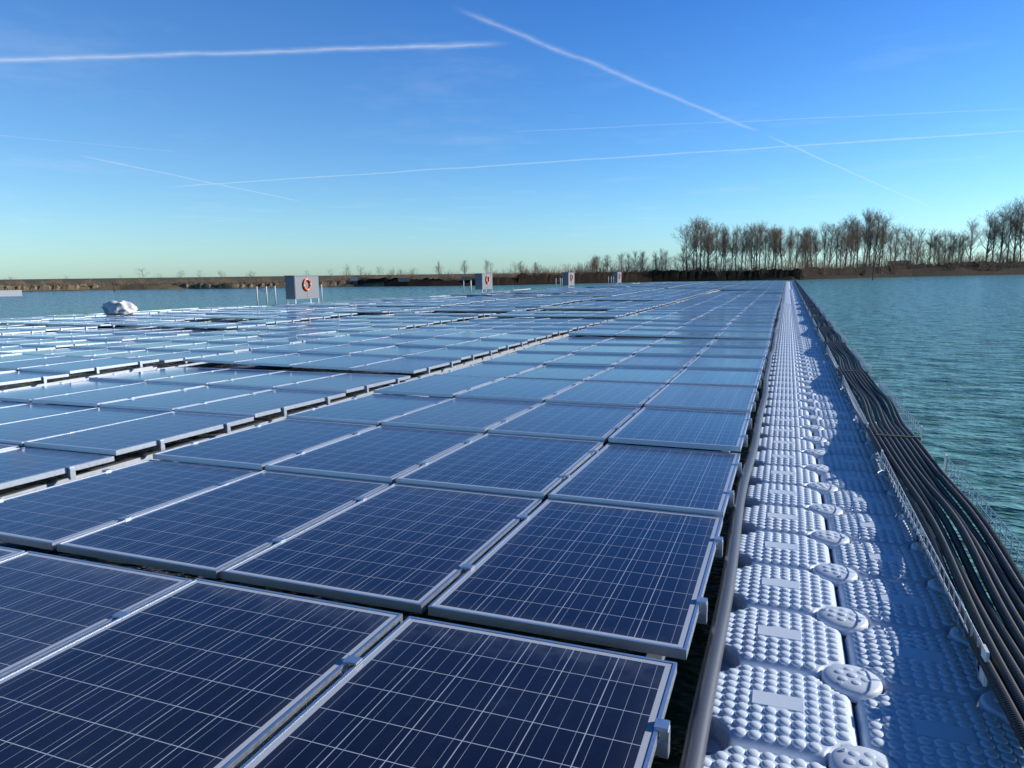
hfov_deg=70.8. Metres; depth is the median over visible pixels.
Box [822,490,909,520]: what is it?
walkway float
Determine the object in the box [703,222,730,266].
bare tree
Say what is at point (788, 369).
walkway float
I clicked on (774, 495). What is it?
walkway float
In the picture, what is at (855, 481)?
walkway float
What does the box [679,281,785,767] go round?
conduit pipe
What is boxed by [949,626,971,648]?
connector pin
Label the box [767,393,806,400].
walkway float
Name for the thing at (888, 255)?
bare tree
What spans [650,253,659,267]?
bare tree
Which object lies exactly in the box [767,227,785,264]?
bare tree
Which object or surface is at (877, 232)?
bare tree
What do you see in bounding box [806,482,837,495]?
float connector
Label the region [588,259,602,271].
bare tree
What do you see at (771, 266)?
bare tree
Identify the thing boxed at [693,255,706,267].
bare tree
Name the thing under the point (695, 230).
bare tree
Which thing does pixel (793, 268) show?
shrub
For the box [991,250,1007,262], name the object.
bare tree
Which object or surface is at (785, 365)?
walkway float
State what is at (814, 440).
float connector
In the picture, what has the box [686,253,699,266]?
bare tree
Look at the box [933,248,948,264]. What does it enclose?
bare tree
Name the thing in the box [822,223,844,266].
bare tree
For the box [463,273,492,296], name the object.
combiner cabinet
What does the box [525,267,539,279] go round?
shrub
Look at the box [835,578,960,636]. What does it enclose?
walkway float
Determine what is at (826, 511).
float connector
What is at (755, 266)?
shrub
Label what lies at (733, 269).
shrub
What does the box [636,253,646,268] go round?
bare tree
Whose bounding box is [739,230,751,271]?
bare tree
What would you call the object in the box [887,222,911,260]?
bare tree
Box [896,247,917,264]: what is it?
bare tree
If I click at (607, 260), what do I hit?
bare tree
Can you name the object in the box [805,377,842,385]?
walkway float
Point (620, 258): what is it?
bare tree
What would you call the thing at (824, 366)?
walkway float
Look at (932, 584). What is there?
connector pin
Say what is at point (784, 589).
walkway float
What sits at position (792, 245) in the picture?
bare tree
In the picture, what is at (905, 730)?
walkway float
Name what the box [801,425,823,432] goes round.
float connector
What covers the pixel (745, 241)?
bare tree
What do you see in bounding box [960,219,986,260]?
bare tree
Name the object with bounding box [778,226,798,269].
bare tree
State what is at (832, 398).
walkway float
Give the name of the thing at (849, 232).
bare tree
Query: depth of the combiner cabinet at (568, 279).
64.67 m
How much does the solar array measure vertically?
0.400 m
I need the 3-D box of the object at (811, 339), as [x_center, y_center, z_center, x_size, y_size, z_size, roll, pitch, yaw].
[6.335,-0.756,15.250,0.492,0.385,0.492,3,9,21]
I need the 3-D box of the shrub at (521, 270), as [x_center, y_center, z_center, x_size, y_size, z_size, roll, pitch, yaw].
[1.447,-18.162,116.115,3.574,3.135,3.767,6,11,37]
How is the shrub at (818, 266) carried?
on the shore land
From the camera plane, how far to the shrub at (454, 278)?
111.43 m
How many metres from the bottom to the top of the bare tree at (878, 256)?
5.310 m
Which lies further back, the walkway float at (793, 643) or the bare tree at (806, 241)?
the bare tree at (806, 241)
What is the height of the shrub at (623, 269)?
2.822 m
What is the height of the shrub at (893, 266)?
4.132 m
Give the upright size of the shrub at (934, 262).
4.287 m
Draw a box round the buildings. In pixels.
[0,244,908,296]
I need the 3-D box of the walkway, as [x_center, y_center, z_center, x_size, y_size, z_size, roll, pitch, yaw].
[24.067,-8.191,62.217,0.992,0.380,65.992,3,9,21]
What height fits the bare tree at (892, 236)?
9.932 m
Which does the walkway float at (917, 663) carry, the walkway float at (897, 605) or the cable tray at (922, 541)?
the cable tray at (922, 541)
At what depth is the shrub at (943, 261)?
162.63 m
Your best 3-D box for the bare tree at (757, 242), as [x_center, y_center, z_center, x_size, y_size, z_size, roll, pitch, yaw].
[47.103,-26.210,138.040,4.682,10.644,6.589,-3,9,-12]
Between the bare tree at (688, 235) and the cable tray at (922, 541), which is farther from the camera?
the bare tree at (688, 235)
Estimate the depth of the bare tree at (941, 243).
167.75 m
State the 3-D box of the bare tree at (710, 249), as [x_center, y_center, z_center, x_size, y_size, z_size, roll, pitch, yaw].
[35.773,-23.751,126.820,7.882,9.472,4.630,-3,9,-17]
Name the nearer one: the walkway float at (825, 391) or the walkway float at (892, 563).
the walkway float at (892, 563)
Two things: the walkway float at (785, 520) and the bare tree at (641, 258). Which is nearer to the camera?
the walkway float at (785, 520)
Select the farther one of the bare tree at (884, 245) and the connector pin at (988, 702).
the bare tree at (884, 245)
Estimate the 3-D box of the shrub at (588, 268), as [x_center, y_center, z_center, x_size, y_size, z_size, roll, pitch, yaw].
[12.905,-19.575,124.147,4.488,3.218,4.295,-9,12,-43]
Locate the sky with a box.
[0,0,1023,279]
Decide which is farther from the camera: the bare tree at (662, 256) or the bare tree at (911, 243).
the bare tree at (911, 243)
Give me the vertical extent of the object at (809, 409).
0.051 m
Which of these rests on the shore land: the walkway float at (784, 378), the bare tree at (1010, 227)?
the bare tree at (1010, 227)
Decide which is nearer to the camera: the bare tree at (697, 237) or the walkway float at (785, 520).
the walkway float at (785, 520)
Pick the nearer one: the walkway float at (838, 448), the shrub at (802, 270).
the walkway float at (838, 448)
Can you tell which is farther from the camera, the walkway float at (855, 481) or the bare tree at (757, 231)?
the bare tree at (757, 231)
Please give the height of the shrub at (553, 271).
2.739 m
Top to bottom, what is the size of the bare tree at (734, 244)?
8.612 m
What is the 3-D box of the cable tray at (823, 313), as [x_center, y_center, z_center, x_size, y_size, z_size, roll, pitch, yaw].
[9.216,-2.055,21.745,0.411,0.210,2.960,3,9,21]
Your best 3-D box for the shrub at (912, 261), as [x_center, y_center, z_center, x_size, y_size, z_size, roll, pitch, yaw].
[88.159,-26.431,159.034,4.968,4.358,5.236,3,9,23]
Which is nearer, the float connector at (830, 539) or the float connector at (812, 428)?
the float connector at (830, 539)
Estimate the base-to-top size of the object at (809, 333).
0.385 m
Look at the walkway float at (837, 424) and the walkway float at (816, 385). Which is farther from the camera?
the walkway float at (816, 385)
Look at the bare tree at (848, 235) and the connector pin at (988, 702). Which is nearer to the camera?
the connector pin at (988, 702)
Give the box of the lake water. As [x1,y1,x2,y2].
[0,274,1023,767]
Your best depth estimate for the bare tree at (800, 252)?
136.90 m
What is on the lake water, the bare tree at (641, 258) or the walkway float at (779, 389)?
the walkway float at (779, 389)
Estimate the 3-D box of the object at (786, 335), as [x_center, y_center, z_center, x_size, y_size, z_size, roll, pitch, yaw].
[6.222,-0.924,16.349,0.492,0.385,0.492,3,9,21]
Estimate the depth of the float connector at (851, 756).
2.17 m
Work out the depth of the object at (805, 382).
9.48 m
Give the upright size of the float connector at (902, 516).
0.051 m
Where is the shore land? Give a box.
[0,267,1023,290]
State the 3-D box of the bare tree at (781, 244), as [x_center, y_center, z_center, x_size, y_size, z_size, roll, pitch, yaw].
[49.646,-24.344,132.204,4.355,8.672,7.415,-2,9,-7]
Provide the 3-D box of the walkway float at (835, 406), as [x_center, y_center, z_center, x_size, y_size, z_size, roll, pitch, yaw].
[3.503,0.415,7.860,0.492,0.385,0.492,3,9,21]
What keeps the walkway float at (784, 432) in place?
on the lake water
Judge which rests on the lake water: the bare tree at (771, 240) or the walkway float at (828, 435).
the walkway float at (828, 435)
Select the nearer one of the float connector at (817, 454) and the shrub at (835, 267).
the float connector at (817, 454)
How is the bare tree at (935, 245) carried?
on the shore land
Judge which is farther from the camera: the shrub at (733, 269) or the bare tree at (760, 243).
the bare tree at (760, 243)
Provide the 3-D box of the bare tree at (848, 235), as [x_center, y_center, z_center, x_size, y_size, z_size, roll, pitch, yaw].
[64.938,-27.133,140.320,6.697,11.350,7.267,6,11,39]
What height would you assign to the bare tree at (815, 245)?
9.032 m
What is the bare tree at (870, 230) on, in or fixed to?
on the shore land
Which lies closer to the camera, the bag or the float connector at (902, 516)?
the float connector at (902, 516)
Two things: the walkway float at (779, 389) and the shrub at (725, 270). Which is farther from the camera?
the shrub at (725, 270)
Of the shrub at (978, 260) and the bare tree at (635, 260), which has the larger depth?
the shrub at (978, 260)
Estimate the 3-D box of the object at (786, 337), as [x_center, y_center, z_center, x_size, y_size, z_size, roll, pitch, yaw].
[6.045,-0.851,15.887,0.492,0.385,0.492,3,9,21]
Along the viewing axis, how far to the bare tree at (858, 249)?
146.98 m
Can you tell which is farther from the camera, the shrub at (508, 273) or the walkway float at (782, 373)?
the shrub at (508, 273)
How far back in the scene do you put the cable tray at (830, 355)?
10.70 m
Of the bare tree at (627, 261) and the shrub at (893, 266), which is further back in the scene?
the shrub at (893, 266)
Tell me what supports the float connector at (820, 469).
attached to the walkway float at (843, 463)
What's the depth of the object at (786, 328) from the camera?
18.11 m
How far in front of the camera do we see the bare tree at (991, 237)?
174.21 m
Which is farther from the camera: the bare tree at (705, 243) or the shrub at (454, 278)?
the bare tree at (705, 243)
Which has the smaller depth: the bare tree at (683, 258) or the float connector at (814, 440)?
the float connector at (814, 440)
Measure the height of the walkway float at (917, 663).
0.385 m
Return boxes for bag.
[103,299,136,314]
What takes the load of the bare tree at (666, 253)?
on the shore land
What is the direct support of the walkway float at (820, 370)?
on the lake water
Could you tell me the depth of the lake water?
13.84 m
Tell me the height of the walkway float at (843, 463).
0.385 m
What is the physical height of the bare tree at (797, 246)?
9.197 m
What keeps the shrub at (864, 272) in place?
on the shore land
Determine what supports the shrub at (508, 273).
on the shore land
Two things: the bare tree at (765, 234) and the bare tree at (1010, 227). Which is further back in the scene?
the bare tree at (1010, 227)
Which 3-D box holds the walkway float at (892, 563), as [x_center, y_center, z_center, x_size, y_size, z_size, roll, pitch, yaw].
[1.910,1.073,3.703,0.492,0.385,0.492,3,9,21]
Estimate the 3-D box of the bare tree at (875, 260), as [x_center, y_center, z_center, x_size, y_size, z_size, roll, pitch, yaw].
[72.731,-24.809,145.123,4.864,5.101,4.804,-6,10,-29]
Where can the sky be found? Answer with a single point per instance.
(235, 138)
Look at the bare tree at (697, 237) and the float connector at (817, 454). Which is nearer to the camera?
the float connector at (817, 454)
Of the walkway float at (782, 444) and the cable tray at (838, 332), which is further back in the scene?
the cable tray at (838, 332)
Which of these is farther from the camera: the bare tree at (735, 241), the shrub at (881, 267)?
the shrub at (881, 267)
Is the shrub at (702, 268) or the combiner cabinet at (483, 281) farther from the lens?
the shrub at (702, 268)
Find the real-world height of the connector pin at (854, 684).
0.051 m
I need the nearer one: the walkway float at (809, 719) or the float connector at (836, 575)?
the walkway float at (809, 719)
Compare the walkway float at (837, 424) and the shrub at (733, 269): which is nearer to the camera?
the walkway float at (837, 424)
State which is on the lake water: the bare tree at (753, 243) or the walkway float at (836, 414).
the walkway float at (836, 414)
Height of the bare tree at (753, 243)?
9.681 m
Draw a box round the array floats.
[0,288,733,553]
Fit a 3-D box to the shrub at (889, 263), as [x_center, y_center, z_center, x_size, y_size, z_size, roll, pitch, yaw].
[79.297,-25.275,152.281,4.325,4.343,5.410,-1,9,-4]
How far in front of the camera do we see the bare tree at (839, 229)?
143.94 m
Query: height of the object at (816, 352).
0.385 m
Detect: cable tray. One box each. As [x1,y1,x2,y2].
[808,311,826,319]
[812,317,834,331]
[818,328,848,348]
[826,345,871,378]
[842,376,922,441]
[880,450,1023,687]
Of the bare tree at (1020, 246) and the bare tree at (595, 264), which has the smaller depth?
the bare tree at (595, 264)
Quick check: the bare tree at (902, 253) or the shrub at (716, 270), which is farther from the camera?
the bare tree at (902, 253)
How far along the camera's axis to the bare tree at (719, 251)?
135.21 m
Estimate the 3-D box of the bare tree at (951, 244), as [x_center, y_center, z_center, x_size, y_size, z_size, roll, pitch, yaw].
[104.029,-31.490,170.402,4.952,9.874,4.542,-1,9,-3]
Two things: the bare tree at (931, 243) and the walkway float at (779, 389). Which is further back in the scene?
the bare tree at (931, 243)
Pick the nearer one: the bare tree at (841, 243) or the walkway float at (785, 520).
the walkway float at (785, 520)
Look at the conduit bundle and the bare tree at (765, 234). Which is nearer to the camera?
the conduit bundle
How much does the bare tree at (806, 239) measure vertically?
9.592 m
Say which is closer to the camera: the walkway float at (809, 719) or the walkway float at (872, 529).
the walkway float at (809, 719)
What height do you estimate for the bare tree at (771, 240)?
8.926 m
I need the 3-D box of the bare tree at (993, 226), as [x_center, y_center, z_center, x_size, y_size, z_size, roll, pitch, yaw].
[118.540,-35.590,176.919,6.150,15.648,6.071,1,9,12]
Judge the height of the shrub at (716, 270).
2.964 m
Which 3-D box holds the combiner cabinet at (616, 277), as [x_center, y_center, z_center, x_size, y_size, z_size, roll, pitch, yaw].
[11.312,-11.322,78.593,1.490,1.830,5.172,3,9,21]
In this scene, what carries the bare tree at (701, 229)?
on the shore land
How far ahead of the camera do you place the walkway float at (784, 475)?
5.17 m
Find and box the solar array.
[0,281,784,767]
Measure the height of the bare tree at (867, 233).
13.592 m
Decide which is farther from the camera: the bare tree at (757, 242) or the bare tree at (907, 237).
the bare tree at (907, 237)
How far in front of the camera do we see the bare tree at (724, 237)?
129.12 m
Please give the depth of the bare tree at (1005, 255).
173.49 m
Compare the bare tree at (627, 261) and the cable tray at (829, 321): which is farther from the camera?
the bare tree at (627, 261)
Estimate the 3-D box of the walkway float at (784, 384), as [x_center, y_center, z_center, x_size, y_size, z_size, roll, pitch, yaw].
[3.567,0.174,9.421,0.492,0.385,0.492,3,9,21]
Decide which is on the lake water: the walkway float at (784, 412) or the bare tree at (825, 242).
the walkway float at (784, 412)
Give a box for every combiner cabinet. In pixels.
[256,275,322,305]
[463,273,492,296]
[556,272,574,287]
[607,272,620,287]
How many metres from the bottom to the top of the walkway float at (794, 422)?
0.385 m
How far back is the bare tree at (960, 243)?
172.16 m
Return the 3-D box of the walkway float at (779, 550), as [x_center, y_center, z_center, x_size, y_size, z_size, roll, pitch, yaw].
[1.443,1.052,3.879,0.492,0.385,0.492,3,9,21]
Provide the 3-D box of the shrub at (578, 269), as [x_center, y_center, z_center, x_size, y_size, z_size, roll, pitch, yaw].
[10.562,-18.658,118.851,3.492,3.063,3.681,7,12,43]
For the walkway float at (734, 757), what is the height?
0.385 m
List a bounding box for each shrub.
[447,268,460,279]
[450,271,459,280]
[502,268,512,277]
[511,263,530,275]
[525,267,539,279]
[546,265,560,274]
[566,264,584,274]
[575,262,603,273]
[613,265,636,272]
[687,260,711,271]
[688,261,705,271]
[705,262,722,277]
[715,259,733,272]
[725,264,743,271]
[746,261,764,271]
[780,259,800,270]
[782,261,800,272]
[792,264,809,276]
[811,257,830,275]
[825,254,844,268]
[855,262,872,275]
[872,258,887,273]
[879,256,900,269]
[881,255,903,274]
[906,256,919,264]
[924,256,947,268]
[932,253,956,266]
[943,252,967,269]
[965,252,992,269]
[988,256,1009,269]
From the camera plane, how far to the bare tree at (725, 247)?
135.23 m
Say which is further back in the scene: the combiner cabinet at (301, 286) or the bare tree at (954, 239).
the bare tree at (954, 239)
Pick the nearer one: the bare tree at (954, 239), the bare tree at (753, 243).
the bare tree at (753, 243)
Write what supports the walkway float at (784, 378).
on the lake water
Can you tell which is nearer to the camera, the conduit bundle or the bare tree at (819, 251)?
the conduit bundle
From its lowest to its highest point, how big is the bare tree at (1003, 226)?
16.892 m
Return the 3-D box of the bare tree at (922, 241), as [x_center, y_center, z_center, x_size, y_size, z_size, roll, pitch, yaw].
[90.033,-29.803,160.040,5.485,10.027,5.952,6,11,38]
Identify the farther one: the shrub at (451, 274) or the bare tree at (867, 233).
the bare tree at (867, 233)
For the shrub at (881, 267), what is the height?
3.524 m
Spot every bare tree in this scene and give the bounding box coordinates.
[460,260,466,274]
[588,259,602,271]
[599,254,611,268]
[617,252,625,268]
[625,251,632,267]
[631,250,641,268]
[634,250,648,267]
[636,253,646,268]
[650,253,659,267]
[659,248,665,266]
[661,252,670,269]
[671,222,699,270]
[677,244,688,268]
[683,215,702,267]
[685,219,711,269]
[686,217,710,268]
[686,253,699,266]
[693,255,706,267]
[694,223,730,270]
[695,217,712,265]
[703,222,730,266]
[703,226,721,259]
[715,222,730,271]
[715,227,731,269]
[720,228,732,265]
[726,230,741,268]
[729,225,743,265]
[730,223,753,267]
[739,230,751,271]
[744,224,763,270]
[744,224,768,266]
[747,221,768,265]
[750,221,768,267]
[757,225,776,268]
[760,227,779,269]
[764,224,785,265]
[764,257,776,268]
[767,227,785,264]
[767,229,788,264]
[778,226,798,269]
[785,225,799,270]
[790,229,804,264]
[793,225,818,267]
[797,226,811,262]
[798,229,814,260]
[802,227,830,266]
[812,228,822,264]
[816,221,832,261]
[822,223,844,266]
[827,226,847,264]
[828,215,863,265]
[831,222,850,267]
[840,212,868,261]
[843,219,868,266]
[850,219,866,264]
[853,208,878,265]
[859,207,887,266]
[861,211,881,256]
[862,211,897,257]
[864,251,879,266]
[868,249,886,266]
[873,211,896,263]
[878,227,890,264]
[879,248,901,264]
[883,250,901,264]
[886,228,900,259]
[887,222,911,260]
[894,247,910,265]
[896,226,915,260]
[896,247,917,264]
[904,227,921,260]
[911,228,926,260]
[911,246,925,263]
[922,230,942,263]
[922,248,942,264]
[929,231,942,260]
[933,234,958,258]
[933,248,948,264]
[941,231,954,257]
[946,230,960,258]
[946,231,956,257]
[949,230,970,256]
[954,234,969,262]
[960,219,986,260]
[972,210,1012,260]
[982,210,1008,259]
[984,204,1020,261]
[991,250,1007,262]
[993,247,1016,261]
[997,193,1023,260]
[999,196,1022,258]
[1008,247,1022,261]
[1009,202,1023,258]
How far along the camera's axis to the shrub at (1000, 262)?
170.44 m
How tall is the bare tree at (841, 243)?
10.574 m
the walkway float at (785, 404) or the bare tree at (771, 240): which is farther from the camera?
the bare tree at (771, 240)
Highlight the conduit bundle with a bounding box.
[793,280,1023,750]
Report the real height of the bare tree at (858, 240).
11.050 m
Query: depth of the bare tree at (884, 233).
152.76 m
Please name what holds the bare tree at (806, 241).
on the shore land
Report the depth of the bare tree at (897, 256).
154.00 m
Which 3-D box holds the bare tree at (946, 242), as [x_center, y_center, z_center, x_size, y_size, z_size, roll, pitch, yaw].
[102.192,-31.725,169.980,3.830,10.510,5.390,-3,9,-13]
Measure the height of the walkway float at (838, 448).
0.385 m
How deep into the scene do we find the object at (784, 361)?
11.62 m
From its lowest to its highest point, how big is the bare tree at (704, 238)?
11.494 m
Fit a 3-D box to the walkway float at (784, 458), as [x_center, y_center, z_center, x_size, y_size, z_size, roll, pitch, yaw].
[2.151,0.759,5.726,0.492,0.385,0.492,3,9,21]
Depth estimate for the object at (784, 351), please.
13.02 m

